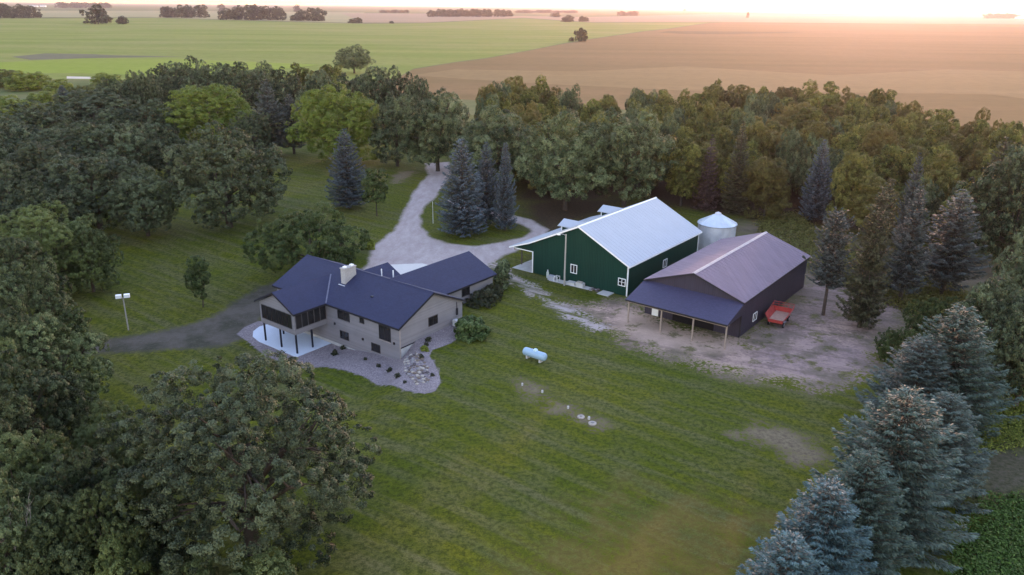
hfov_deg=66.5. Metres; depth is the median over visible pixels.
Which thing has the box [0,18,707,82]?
green field
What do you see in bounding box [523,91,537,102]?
broadleaf tree
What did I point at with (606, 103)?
broadleaf tree
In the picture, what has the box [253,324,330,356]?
patio
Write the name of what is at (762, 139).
broadleaf tree
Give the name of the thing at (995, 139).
broadleaf tree
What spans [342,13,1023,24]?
stubble field
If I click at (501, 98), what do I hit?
broadleaf tree
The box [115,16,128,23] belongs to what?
broadleaf tree
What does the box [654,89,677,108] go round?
broadleaf tree
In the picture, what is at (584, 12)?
ground
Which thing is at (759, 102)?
broadleaf tree
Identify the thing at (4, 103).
broadleaf tree
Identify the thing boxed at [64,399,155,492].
oak tree
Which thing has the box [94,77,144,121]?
oak tree
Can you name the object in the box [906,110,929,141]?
broadleaf tree
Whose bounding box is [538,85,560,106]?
broadleaf tree
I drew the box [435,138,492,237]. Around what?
spruce tree
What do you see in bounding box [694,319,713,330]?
sliding door
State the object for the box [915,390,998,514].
spruce tree
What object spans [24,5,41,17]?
broadleaf tree
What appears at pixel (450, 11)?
broadleaf tree
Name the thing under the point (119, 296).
floodlight pole
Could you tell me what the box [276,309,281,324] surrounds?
window
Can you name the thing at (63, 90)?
spruce tree
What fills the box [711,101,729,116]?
broadleaf tree
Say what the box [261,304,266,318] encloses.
window
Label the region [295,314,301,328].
window
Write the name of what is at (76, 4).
broadleaf tree
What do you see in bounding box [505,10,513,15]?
broadleaf tree
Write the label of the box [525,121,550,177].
broadleaf tree
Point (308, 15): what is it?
broadleaf tree
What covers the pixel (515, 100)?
broadleaf tree
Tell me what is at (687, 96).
broadleaf tree
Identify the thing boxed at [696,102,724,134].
broadleaf tree
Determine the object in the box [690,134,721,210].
spruce tree
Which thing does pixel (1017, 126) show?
broadleaf tree
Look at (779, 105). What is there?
broadleaf tree
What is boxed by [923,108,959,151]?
broadleaf tree
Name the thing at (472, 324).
leafy shrub
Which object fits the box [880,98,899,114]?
cottonwood tree
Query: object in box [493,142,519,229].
spruce tree
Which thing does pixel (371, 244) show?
leafy shrub
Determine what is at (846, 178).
broadleaf tree
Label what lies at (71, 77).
country road
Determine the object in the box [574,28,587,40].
broadleaf tree
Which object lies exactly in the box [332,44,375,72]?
cottonwood tree
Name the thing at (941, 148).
broadleaf tree
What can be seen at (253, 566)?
broadleaf tree
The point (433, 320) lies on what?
window
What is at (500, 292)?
juniper shrub
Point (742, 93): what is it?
broadleaf tree
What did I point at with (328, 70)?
broadleaf tree
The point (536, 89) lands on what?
broadleaf tree
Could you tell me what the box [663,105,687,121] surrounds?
cottonwood tree
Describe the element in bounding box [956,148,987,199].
broadleaf tree
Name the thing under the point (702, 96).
broadleaf tree
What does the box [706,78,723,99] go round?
broadleaf tree
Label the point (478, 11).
broadleaf tree
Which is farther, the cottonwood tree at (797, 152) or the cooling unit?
the cottonwood tree at (797, 152)
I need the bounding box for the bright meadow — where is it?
[0,58,313,74]
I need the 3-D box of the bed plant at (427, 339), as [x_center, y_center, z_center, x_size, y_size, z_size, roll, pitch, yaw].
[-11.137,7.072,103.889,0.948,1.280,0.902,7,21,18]
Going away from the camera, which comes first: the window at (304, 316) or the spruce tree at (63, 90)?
the window at (304, 316)
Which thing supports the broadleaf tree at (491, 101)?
on the lawn at (486, 462)
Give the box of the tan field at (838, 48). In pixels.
[283,22,1023,161]
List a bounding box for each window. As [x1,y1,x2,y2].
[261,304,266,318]
[266,306,271,320]
[271,308,276,322]
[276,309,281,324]
[281,311,286,326]
[286,313,291,328]
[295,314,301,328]
[301,312,307,326]
[308,310,313,324]
[314,308,319,322]
[320,306,325,319]
[337,310,349,321]
[340,330,348,340]
[371,342,380,353]
[378,324,390,342]
[428,314,437,326]
[462,287,469,296]
[570,264,576,273]
[618,277,625,286]
[663,258,667,267]
[752,311,757,321]
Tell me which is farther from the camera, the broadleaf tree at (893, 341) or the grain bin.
the grain bin
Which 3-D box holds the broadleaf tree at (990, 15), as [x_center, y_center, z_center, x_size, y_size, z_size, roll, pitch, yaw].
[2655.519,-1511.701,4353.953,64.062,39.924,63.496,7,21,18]
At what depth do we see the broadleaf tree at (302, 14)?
2084.04 m
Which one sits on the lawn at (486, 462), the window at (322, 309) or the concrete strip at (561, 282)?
the concrete strip at (561, 282)
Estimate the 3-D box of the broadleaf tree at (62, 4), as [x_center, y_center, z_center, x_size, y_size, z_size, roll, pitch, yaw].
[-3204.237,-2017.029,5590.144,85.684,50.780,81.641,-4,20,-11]
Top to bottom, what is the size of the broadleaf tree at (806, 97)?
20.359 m
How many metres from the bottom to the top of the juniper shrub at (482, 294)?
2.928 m
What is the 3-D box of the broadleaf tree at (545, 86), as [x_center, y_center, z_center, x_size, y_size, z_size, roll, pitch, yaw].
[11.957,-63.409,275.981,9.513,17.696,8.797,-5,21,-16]
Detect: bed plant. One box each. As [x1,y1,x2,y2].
[330,349,337,355]
[424,336,431,341]
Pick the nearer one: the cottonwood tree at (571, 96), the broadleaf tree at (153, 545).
the broadleaf tree at (153, 545)
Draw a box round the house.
[254,251,496,358]
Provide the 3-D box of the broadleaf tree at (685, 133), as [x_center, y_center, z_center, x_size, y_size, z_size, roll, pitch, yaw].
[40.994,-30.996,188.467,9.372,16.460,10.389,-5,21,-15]
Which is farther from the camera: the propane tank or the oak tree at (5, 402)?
the propane tank
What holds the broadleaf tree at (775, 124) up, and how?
on the lawn at (486, 462)
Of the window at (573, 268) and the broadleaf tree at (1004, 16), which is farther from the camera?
the broadleaf tree at (1004, 16)
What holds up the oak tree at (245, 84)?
on the lawn at (486, 462)
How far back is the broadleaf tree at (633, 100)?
236.69 m
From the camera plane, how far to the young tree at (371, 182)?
161.69 m
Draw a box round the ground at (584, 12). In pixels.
[0,2,1023,119]
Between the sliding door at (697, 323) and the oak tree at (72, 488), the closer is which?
the oak tree at (72, 488)
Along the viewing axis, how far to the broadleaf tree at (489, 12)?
3143.61 m
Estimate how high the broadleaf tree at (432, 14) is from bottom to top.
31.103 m
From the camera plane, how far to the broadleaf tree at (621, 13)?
4027.36 m
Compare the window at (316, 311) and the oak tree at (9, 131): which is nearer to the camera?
the window at (316, 311)
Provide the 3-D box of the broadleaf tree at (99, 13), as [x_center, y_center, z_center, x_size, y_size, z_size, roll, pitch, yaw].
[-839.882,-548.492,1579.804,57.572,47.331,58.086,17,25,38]
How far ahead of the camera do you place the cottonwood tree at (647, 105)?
219.22 m
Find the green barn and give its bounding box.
[509,197,701,296]
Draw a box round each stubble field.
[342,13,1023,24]
[413,66,1023,97]
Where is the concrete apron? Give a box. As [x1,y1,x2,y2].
[391,263,426,273]
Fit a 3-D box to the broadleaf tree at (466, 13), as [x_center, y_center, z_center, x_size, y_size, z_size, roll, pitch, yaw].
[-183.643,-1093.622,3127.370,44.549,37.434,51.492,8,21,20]
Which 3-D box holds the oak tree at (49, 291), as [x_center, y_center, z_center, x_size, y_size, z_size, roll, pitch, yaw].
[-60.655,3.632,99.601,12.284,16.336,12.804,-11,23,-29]
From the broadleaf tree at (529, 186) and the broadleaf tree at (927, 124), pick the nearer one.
the broadleaf tree at (529, 186)
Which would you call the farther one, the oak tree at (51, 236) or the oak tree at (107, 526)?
the oak tree at (51, 236)
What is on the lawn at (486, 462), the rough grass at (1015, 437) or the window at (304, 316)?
the rough grass at (1015, 437)
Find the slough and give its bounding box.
[14,53,178,59]
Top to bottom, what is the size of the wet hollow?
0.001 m
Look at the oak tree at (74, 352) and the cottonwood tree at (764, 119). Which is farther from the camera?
the cottonwood tree at (764, 119)
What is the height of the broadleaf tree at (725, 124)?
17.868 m
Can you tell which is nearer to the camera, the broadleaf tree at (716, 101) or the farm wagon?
the farm wagon
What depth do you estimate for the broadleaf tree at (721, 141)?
186.32 m
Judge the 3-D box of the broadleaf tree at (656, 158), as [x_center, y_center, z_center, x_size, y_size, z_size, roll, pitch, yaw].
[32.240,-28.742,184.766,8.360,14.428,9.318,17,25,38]
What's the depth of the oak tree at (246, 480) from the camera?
59.22 m
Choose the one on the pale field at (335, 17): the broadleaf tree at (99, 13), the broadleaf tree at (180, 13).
the broadleaf tree at (180, 13)
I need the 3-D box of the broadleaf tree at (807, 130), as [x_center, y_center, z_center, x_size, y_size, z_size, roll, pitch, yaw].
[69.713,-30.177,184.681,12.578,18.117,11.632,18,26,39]
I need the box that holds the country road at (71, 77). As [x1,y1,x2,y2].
[67,76,90,78]
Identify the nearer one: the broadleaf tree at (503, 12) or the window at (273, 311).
the window at (273, 311)
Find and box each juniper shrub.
[462,288,498,308]
[483,283,503,300]
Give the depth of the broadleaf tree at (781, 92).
268.94 m
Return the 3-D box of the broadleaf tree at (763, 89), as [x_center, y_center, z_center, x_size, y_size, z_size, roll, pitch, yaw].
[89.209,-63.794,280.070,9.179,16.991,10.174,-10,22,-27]
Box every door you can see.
[652,308,657,315]
[672,314,691,324]
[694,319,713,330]
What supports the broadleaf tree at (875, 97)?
on the lawn at (486, 462)
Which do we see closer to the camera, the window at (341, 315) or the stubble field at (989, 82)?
the window at (341, 315)
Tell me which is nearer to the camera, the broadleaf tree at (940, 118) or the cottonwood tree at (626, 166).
the cottonwood tree at (626, 166)
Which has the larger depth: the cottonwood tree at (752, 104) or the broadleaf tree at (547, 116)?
the cottonwood tree at (752, 104)
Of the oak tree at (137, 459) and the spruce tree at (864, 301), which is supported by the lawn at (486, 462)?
the oak tree at (137, 459)
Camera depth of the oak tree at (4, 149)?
179.61 m
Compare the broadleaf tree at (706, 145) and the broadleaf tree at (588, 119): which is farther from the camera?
the broadleaf tree at (588, 119)
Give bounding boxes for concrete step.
[597,290,613,296]
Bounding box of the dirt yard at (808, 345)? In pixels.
[561,268,914,390]
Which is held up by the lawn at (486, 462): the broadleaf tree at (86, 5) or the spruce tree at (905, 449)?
the spruce tree at (905, 449)
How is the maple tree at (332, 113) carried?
on the lawn at (486, 462)
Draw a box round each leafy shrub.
[365,239,374,249]
[420,345,429,351]
[453,314,490,343]
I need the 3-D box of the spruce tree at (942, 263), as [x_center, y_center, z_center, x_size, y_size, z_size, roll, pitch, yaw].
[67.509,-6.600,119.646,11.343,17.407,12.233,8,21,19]
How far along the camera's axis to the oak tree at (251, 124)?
217.15 m
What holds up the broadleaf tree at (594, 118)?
on the lawn at (486, 462)
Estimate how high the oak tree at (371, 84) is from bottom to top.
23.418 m
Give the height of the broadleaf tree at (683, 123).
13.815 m
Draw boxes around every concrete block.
[567,280,575,285]
[575,281,584,287]
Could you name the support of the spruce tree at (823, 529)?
on the lawn at (486, 462)
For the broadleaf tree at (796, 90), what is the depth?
277.07 m
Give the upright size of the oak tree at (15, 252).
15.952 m
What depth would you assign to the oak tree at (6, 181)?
153.21 m
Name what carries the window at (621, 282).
in the green barn
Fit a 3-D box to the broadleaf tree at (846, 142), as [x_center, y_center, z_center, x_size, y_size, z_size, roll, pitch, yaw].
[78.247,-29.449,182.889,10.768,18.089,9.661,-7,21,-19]
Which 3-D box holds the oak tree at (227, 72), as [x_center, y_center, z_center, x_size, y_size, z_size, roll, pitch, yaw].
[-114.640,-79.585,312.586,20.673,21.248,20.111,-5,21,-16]
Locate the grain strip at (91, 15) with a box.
[32,15,151,16]
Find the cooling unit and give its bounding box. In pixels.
[547,274,559,280]
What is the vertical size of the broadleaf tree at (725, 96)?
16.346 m
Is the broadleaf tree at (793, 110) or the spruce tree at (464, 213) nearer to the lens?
the spruce tree at (464, 213)
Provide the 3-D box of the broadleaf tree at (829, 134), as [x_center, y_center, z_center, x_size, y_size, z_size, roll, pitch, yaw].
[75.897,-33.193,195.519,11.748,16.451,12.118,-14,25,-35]
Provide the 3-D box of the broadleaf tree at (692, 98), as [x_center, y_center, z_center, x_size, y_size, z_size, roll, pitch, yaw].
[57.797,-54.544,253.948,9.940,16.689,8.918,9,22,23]
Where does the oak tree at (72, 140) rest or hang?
on the lawn at (486, 462)
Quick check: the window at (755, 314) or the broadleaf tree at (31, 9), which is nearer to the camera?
the window at (755, 314)
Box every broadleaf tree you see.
[0,3,11,17]
[0,69,21,86]
[0,71,52,90]
[0,94,35,117]
[2,6,19,17]
[12,3,29,17]
[15,91,57,111]
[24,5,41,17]
[33,515,106,574]
[43,78,74,92]
[57,2,70,7]
[66,84,96,99]
[72,2,82,7]
[79,4,112,23]
[80,2,91,7]
[89,72,123,84]
[93,534,154,574]
[102,2,111,7]
[111,504,195,574]
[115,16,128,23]
[159,6,173,17]
[159,552,219,574]
[160,6,178,16]
[174,4,186,17]
[182,4,195,17]
[193,4,209,17]
[217,3,224,10]
[217,8,236,19]
[227,546,297,574]
[230,5,247,19]
[240,201,370,272]
[243,4,258,19]
[249,4,266,19]
[261,5,273,19]
[268,6,286,19]
[285,62,318,96]
[293,4,299,11]
[294,9,308,20]
[305,7,317,20]
[311,7,326,20]
[313,64,342,91]
[347,18,357,22]
[353,17,362,22]
[426,10,437,16]
[438,9,448,16]
[447,9,454,16]
[452,9,462,16]
[461,10,470,16]
[470,9,476,16]
[473,9,483,16]
[474,84,500,118]
[481,98,501,120]
[484,9,492,16]
[493,9,501,16]
[496,91,506,109]
[500,9,507,16]
[500,98,517,119]
[504,75,528,105]
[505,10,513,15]
[507,90,530,113]
[508,129,546,182]
[511,103,523,118]
[517,91,541,110]
[517,100,543,135]
[519,101,549,134]
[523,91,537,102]
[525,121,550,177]
[525,139,574,192]
[528,74,546,96]
[538,83,556,106]
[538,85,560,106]
[540,114,582,137]
[546,95,562,116]
[546,103,570,114]
[560,16,570,21]
[560,125,577,145]
[566,15,574,21]
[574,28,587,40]
[577,98,604,132]
[578,16,585,21]
[584,110,618,130]
[589,112,624,172]
[593,96,619,115]
[597,93,621,117]
[617,11,626,15]
[625,97,643,117]
[629,135,667,190]
[630,11,639,15]
[636,90,660,107]
[637,104,673,138]
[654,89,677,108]
[656,92,681,116]
[660,137,705,205]
[664,125,701,179]
[669,117,696,132]
[677,88,698,108]
[677,94,697,119]
[680,94,701,116]
[684,117,716,143]
[685,142,726,200]
[690,83,719,111]
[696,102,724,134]
[701,126,735,183]
[702,87,728,115]
[705,107,744,147]
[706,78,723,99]
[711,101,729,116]
[714,90,740,108]
[716,107,735,124]
[716,139,764,201]
[722,121,773,181]
[727,84,755,108]
[734,116,762,125]
[737,107,763,120]
[742,156,792,217]
[743,95,769,116]
[744,121,775,166]
[752,86,773,102]
[765,116,792,131]
[766,121,786,157]
[769,86,798,103]
[769,130,810,161]
[770,96,795,116]
[771,102,787,120]
[779,101,815,125]
[780,121,828,193]
[785,107,831,134]
[788,101,809,107]
[789,86,802,102]
[795,79,823,102]
[799,120,843,152]
[810,94,832,121]
[814,100,830,113]
[821,81,843,118]
[824,103,856,125]
[825,149,875,230]
[826,123,868,175]
[831,114,858,143]
[833,85,865,117]
[842,97,867,125]
[843,173,913,232]
[849,122,886,156]
[850,129,901,184]
[857,105,891,142]
[857,121,890,138]
[861,88,900,109]
[864,143,917,201]
[874,327,921,369]
[885,116,919,149]
[891,100,923,129]
[895,136,937,181]
[902,122,958,162]
[902,296,959,342]
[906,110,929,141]
[907,150,960,221]
[917,141,962,182]
[918,121,940,135]
[920,132,965,165]
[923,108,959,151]
[927,182,982,243]
[953,107,990,167]
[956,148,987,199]
[957,119,990,169]
[964,118,1003,175]
[966,146,1023,200]
[982,123,1023,154]
[983,13,994,18]
[987,120,1023,151]
[997,14,1006,18]
[1005,135,1023,153]
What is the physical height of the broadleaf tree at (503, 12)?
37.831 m
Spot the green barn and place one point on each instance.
(625, 251)
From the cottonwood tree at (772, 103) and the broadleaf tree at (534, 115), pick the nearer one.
the broadleaf tree at (534, 115)
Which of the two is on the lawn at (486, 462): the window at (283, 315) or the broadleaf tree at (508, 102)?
the broadleaf tree at (508, 102)
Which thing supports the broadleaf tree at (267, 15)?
on the pale field at (335, 17)
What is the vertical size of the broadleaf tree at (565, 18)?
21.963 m
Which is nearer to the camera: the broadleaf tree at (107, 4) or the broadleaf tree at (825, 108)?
the broadleaf tree at (825, 108)
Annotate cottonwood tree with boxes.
[250,60,279,90]
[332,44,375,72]
[393,88,474,170]
[447,103,548,186]
[469,108,501,167]
[475,92,500,118]
[490,81,511,106]
[513,108,611,209]
[553,88,575,114]
[557,83,583,118]
[574,105,686,206]
[620,102,642,129]
[625,87,657,113]
[627,103,651,131]
[656,112,681,181]
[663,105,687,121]
[726,108,755,145]
[743,91,769,120]
[755,114,767,131]
[764,90,785,119]
[775,128,816,199]
[789,136,849,210]
[828,120,849,144]
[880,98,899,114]
[881,104,897,120]
[890,172,945,237]
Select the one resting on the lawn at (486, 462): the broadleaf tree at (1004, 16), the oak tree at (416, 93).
the oak tree at (416, 93)
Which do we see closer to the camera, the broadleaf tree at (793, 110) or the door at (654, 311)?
the door at (654, 311)
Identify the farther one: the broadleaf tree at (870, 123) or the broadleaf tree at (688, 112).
the broadleaf tree at (688, 112)
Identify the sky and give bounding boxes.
[0,0,1023,11]
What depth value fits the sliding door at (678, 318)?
110.45 m
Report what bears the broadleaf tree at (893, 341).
on the lawn at (486, 462)
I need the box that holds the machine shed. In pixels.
[625,232,810,349]
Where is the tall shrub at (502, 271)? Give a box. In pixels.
[493,259,512,289]
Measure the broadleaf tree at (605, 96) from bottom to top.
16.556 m
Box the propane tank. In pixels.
[523,347,546,362]
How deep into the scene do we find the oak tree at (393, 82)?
270.61 m
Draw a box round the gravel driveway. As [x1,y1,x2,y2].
[361,162,610,331]
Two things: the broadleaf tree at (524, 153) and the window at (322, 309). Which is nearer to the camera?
the window at (322, 309)
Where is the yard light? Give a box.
[557,233,566,285]
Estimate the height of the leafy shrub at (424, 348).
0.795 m
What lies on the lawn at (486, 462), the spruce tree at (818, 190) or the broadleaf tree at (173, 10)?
the spruce tree at (818, 190)
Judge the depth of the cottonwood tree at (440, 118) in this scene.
202.48 m
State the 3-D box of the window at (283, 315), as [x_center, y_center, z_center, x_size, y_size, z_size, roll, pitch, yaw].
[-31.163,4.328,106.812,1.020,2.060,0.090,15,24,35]
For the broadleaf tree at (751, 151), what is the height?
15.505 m
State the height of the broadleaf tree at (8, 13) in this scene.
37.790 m
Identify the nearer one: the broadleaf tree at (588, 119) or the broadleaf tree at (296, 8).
the broadleaf tree at (588, 119)
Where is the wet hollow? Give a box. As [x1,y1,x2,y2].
[659,31,801,33]
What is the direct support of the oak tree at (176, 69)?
on the ground at (584, 12)
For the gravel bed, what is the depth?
102.81 m
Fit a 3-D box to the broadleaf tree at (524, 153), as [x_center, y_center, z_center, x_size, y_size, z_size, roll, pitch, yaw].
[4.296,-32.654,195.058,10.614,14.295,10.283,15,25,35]
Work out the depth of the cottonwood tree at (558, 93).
262.88 m
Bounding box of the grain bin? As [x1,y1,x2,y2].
[697,212,737,250]
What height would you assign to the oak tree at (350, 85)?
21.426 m
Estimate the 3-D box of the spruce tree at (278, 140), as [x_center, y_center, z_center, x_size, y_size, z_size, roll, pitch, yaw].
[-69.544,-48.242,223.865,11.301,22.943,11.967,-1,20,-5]
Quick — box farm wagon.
[765,301,794,327]
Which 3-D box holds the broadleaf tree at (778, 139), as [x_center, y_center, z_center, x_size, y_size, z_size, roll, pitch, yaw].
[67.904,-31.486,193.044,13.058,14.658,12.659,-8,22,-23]
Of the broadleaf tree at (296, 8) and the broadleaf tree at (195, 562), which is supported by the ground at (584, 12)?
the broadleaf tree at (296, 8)
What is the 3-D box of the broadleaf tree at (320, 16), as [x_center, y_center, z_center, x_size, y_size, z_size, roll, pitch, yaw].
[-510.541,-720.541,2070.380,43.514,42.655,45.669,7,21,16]
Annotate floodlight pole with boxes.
[115,293,129,329]
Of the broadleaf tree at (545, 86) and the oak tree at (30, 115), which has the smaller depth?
the oak tree at (30, 115)
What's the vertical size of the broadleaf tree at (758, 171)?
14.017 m
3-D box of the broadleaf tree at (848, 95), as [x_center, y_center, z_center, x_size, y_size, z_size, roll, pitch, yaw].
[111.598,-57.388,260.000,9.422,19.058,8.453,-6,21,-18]
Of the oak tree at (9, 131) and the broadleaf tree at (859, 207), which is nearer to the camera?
the broadleaf tree at (859, 207)
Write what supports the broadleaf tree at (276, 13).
on the pale field at (335, 17)
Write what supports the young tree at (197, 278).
on the lawn at (486, 462)
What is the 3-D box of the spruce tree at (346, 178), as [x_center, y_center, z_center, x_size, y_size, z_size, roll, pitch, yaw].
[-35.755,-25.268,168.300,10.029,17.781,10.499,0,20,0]
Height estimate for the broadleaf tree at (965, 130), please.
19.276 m
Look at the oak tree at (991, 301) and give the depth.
89.90 m
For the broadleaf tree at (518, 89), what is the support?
on the lawn at (486, 462)
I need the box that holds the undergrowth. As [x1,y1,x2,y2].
[752,209,1017,333]
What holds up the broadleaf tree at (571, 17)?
on the green field at (404, 47)
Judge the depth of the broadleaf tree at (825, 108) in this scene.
256.98 m
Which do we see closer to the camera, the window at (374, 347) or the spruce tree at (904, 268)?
the window at (374, 347)
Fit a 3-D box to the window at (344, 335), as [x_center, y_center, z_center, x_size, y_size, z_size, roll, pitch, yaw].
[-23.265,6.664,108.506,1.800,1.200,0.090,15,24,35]
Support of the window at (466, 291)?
in the house
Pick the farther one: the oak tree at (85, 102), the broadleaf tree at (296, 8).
the broadleaf tree at (296, 8)
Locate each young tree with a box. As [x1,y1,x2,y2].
[183,255,211,306]
[361,167,388,215]
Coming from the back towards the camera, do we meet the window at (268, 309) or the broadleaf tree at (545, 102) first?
the broadleaf tree at (545, 102)
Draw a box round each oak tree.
[0,100,79,148]
[0,115,48,162]
[0,134,18,176]
[0,139,95,203]
[0,159,51,236]
[0,175,79,253]
[0,200,107,296]
[0,232,61,310]
[0,254,92,361]
[0,293,55,399]
[0,337,55,428]
[0,349,103,475]
[0,392,61,517]
[0,428,84,553]
[0,467,75,574]
[1,307,114,417]
[2,489,112,574]
[18,120,119,174]
[34,150,154,229]
[35,444,136,539]
[42,88,141,128]
[52,212,123,293]
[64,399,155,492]
[64,475,161,574]
[74,120,162,178]
[90,349,382,574]
[91,98,180,150]
[91,438,179,523]
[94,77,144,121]
[101,163,180,235]
[118,69,163,121]
[134,126,198,182]
[139,63,184,111]
[157,55,198,100]
[160,120,292,229]
[178,59,227,112]
[200,61,247,111]
[226,62,274,110]
[228,111,276,158]
[259,66,305,118]
[295,69,342,122]
[330,72,375,124]
[349,66,393,122]
[368,90,425,166]
[375,65,422,125]
[401,74,431,130]
[946,142,1023,259]
[954,269,1023,376]
[976,310,1023,407]
[983,223,1023,316]
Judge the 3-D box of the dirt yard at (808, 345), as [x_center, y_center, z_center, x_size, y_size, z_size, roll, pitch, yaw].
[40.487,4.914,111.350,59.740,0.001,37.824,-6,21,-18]
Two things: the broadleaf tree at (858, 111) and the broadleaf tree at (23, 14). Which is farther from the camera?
the broadleaf tree at (23, 14)
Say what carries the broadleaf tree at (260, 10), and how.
on the pale field at (335, 17)
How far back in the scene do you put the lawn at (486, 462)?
83.86 m
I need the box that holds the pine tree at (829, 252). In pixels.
[802,207,860,315]
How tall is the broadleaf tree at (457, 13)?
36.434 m
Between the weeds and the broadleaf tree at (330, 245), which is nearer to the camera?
the weeds
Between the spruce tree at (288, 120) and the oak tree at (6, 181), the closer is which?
the oak tree at (6, 181)
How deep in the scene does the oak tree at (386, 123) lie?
209.38 m
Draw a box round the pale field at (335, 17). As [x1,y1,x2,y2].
[18,11,363,22]
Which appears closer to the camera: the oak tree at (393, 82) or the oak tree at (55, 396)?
the oak tree at (55, 396)
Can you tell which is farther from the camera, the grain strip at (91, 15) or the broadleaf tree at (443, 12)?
the broadleaf tree at (443, 12)
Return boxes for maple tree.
[157,83,257,143]
[284,81,381,162]
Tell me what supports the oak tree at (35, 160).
on the lawn at (486, 462)
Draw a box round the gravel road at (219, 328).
[59,280,276,358]
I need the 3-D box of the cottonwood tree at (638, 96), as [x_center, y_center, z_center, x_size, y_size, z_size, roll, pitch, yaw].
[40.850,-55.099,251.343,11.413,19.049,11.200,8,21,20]
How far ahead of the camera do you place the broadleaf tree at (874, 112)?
214.59 m
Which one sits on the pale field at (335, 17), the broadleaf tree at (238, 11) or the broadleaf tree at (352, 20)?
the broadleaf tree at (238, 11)
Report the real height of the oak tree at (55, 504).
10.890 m
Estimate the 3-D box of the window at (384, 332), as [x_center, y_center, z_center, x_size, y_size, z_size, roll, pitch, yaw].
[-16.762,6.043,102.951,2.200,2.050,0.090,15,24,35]
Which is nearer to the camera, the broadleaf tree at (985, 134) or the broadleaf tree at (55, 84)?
the broadleaf tree at (985, 134)
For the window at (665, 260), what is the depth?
128.97 m
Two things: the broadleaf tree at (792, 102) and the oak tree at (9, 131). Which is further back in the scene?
the broadleaf tree at (792, 102)
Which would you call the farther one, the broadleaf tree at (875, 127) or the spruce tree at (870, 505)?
the broadleaf tree at (875, 127)
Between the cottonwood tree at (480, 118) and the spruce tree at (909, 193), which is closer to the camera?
the spruce tree at (909, 193)
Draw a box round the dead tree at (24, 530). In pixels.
[0,486,45,572]
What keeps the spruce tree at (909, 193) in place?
on the lawn at (486, 462)
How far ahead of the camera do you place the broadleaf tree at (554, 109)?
234.58 m
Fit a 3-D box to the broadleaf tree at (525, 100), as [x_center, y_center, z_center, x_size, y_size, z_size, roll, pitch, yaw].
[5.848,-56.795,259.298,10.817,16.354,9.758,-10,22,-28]
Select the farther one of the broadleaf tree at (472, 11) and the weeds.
the broadleaf tree at (472, 11)
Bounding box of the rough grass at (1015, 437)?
[973,380,1023,455]
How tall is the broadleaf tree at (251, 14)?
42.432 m
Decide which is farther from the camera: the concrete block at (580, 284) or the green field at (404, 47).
the green field at (404, 47)
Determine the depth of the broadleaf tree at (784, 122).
218.66 m
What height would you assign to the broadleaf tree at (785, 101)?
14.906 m
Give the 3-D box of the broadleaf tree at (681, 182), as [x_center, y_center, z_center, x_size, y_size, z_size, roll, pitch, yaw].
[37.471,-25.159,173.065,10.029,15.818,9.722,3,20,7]
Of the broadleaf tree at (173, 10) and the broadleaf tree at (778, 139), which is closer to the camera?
the broadleaf tree at (778, 139)
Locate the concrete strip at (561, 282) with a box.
[549,279,591,289]
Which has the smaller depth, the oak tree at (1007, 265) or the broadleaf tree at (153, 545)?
the broadleaf tree at (153, 545)
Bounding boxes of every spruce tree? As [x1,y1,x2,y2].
[58,85,68,102]
[251,79,287,153]
[278,94,306,153]
[323,128,368,208]
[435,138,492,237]
[469,142,502,224]
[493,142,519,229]
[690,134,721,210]
[736,526,829,574]
[738,474,876,574]
[797,384,979,573]
[798,140,833,220]
[799,447,923,574]
[835,185,894,329]
[843,333,978,434]
[854,179,899,289]
[873,302,1023,452]
[881,185,935,302]
[894,153,924,242]
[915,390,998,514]
[916,189,992,295]
[962,136,1015,250]
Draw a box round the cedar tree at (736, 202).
[720,121,749,213]
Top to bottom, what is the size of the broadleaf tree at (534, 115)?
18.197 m
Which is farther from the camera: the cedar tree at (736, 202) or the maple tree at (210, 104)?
the maple tree at (210, 104)
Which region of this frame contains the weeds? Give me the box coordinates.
[940,487,1023,574]
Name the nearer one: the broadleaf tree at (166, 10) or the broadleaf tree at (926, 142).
the broadleaf tree at (926, 142)
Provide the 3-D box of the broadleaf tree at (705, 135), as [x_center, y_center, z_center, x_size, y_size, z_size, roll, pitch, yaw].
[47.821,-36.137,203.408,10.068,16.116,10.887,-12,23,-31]
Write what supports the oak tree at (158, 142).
on the lawn at (486, 462)
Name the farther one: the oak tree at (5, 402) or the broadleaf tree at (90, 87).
the broadleaf tree at (90, 87)
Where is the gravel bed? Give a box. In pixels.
[235,321,458,394]
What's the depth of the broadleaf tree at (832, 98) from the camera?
262.36 m
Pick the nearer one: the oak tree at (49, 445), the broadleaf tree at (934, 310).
the oak tree at (49, 445)
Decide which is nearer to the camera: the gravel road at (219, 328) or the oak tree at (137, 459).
the oak tree at (137, 459)
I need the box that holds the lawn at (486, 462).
[0,112,1023,574]
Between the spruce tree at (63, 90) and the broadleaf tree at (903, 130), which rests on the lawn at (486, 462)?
the broadleaf tree at (903, 130)
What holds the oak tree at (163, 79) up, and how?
on the lawn at (486, 462)
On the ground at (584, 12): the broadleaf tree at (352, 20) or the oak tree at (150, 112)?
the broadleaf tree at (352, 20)
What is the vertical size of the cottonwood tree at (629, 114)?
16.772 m
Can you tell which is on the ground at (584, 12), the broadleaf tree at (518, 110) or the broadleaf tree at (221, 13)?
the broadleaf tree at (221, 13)
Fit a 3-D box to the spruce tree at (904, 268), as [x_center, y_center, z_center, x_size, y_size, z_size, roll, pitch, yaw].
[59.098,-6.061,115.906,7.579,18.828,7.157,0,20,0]
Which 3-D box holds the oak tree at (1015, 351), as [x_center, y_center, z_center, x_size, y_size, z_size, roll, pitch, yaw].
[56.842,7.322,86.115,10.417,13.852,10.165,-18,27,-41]

